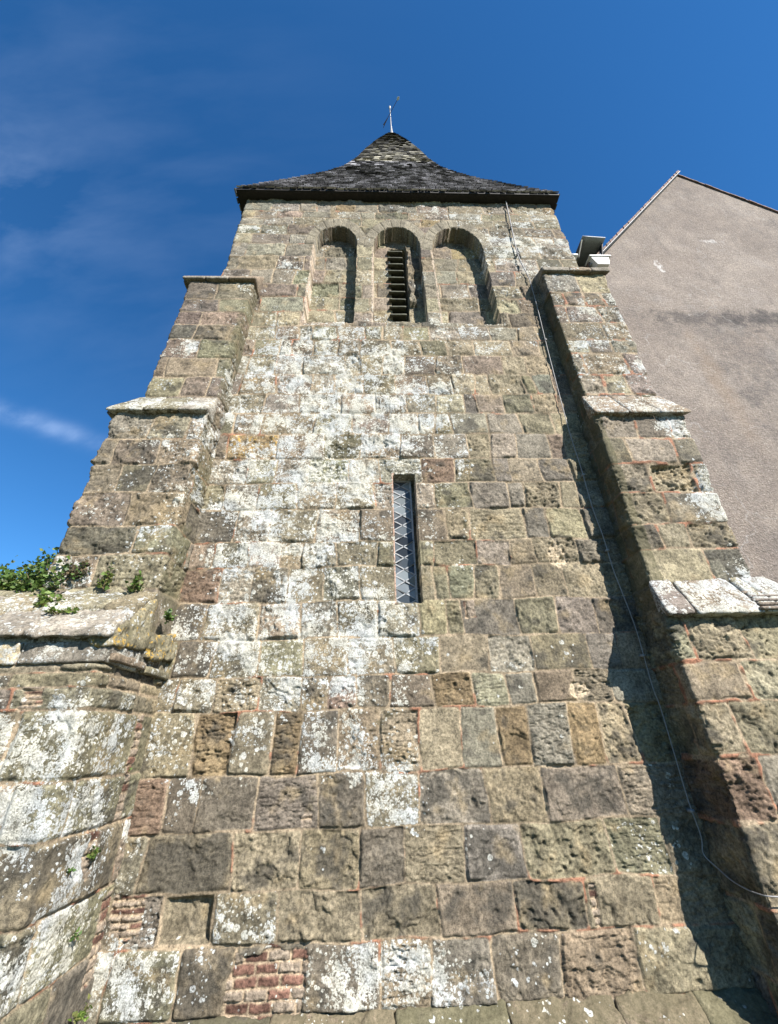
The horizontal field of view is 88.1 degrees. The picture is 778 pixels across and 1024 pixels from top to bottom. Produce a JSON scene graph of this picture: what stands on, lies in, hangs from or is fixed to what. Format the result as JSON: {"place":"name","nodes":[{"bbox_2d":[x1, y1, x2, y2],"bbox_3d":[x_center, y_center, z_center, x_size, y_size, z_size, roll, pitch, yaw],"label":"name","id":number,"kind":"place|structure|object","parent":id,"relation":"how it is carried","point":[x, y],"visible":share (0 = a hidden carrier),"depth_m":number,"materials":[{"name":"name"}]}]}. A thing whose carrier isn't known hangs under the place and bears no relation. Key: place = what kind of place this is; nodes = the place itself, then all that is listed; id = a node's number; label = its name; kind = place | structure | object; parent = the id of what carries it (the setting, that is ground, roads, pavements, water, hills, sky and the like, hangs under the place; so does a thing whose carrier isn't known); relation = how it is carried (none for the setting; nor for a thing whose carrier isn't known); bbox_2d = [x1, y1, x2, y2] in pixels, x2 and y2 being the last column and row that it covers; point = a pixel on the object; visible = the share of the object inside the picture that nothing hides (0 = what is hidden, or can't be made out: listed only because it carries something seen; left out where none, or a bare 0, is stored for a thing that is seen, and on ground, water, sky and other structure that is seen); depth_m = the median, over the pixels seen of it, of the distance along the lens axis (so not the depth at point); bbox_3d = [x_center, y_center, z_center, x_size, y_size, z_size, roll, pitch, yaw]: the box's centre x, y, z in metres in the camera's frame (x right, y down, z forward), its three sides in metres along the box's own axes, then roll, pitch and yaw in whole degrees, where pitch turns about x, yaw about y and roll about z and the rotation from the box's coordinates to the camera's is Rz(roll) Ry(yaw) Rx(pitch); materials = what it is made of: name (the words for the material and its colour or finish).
{"place":"outdoors","nodes":[
{"label":"outdoors","id":0,"kind":"place"},
{"bbox_2d":[0,0,777,578],"label":"sky","id":1,"kind":"structure","parent":0,"point":[129,129],"materials":[{"name":"blue"}]},
{"label":"ground","id":2,"kind":"structure","parent":0,"visible":0},
{"bbox_2d":[0,587,175,1023],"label":"stone wall","id":3,"kind":"structure","parent":2,"relation":"on","point":[79,692],"depth_m":2.71,"materials":[{"name":"stone"}]},
{"bbox_2d":[0,555,47,591],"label":"leafy bush","id":4,"kind":"object","parent":3,"relation":"on","point":[6,583],"visible":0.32,"depth_m":3.78,"materials":[{"name":"green plant"}]},
{"bbox_2d":[2,547,77,595],"bbox_3d":[-3.158,0.594,3.718,0.606,0.612,0.355,-7,-30,9],"label":"leafy bush","id":5,"kind":"object","parent":3,"relation":"on","point":[41,578],"visible":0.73,"depth_m":3.65,"materials":[{"name":"green plant"}]},
{"bbox_2d":[33,590,64,606],"bbox_3d":[-2.814,0.738,3.329,0.230,0.198,0.251,-1,-30,-2],"label":"fern","id":6,"kind":"object","parent":3,"relation":"on","point":[42,600],"visible":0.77,"depth_m":3.31,"materials":[{"name":"green plant"}]},
{"bbox_2d":[35,603,78,613],"bbox_3d":[-2.599,0.770,3.181,0.293,0.079,0.150,6,-31,-14],"label":"moss tuft","id":7,"kind":"object","parent":3,"relation":"on","point":[66,610],"visible":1,"depth_m":3.15,"materials":[{"name":"green plant"}]},
{"bbox_2d":[66,867,75,875],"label":"wall fern","id":8,"kind":"object","parent":3,"relation":"attached to","point":[69,871],"depth_m":2.50,"materials":[{"name":"green plant"}]},
{"bbox_2d":[68,926,81,941],"bbox_3d":[-1.979,2.669,2.539,0.062,0.066,0.065,8,-31,-17],"label":"wall fern","id":9,"kind":"object","parent":3,"relation":"attached to","point":[75,935],"depth_m":2.54,"materials":[{"name":"green plant"}]},
{"bbox_2d":[67,993,92,1023],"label":"wall fern","id":10,"kind":"object","parent":3,"relation":"attached to","point":[77,1016],"depth_m":2.50,"materials":[{"name":"green plant"}]},
{"bbox_2d":[86,845,100,859],"bbox_3d":[-1.993,2.308,2.719,0.096,0.093,0.076,-1,-30,-2],"label":"wall fern","id":11,"kind":"object","parent":3,"relation":"attached to","point":[93,854],"depth_m":2.71,"materials":[{"name":"green plant"}]},
{"bbox_2d":[96,563,115,589],"bbox_3d":[-2.552,0.586,3.631,0.183,0.248,0.106,-18,-34,26],"label":"weed","id":12,"kind":"object","parent":3,"relation":"on","point":[108,575],"visible":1,"depth_m":3.60,"materials":[{"name":"green plant"}]},
{"bbox_2d":[125,570,143,592],"bbox_3d":[-2.277,0.628,3.624,0.146,0.212,0.167,-1,-30,-2],"label":"weed","id":13,"kind":"object","parent":3,"relation":"on","point":[134,584],"visible":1,"depth_m":3.60,"materials":[{"name":"green plant"}]},
{"bbox_2d":[38,132,777,1023],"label":"church tower","id":14,"kind":"structure","parent":2,"relation":"on","point":[408,758],"depth_m":3.79,"materials":[{"name":"stone"}]},
{"bbox_2d":[61,559,91,583],"bbox_3d":[-2.850,0.531,3.662,0.288,0.257,0.164,-1,-30,-2],"label":"ivy patch","id":15,"kind":"object","parent":14,"relation":"attached to","point":[79,573],"visible":1,"depth_m":3.66,"materials":[{"name":"green plant"}]},
{"bbox_2d":[163,608,176,623],"bbox_3d":[-1.995,0.942,3.635,0.114,0.147,0.140,-8,-30,11],"label":"trailing weed","id":16,"kind":"object","parent":14,"relation":"attached to","point":[169,616],"visible":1,"depth_m":3.62,"materials":[{"name":"green plant"}]},
{"bbox_2d":[383,96,398,131],"bbox_3d":[0.108,-18.038,18.459,0.194,3.510,1.269,16,-34,-29],"label":"weathervane","id":17,"kind":"object","parent":14,"relation":"on","point":[391,130],"visible":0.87,"depth_m":18.64,"materials":[{"name":"metal"}]},
{"bbox_2d":[393,481,417,602],"bbox_3d":[0.163,0.306,4.611,0.252,1.590,0.044,-2,-30,0],"label":"lancet window","id":18,"kind":"structure","parent":14,"relation":"in","point":[406,576],"depth_m":4.57,"materials":[{"name":"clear glass"}]},
{"bbox_2d":[505,201,777,897],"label":"lightning conductor","id":19,"kind":"object","parent":14,"relation":"attached to","point":[691,810],"visible":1,"depth_m":4.02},
{"bbox_2d":[572,170,777,582],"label":"gabled building","id":20,"kind":"structure","parent":2,"relation":"on","point":[691,276],"depth_m":7.48,"materials":[{"name":"paint"}]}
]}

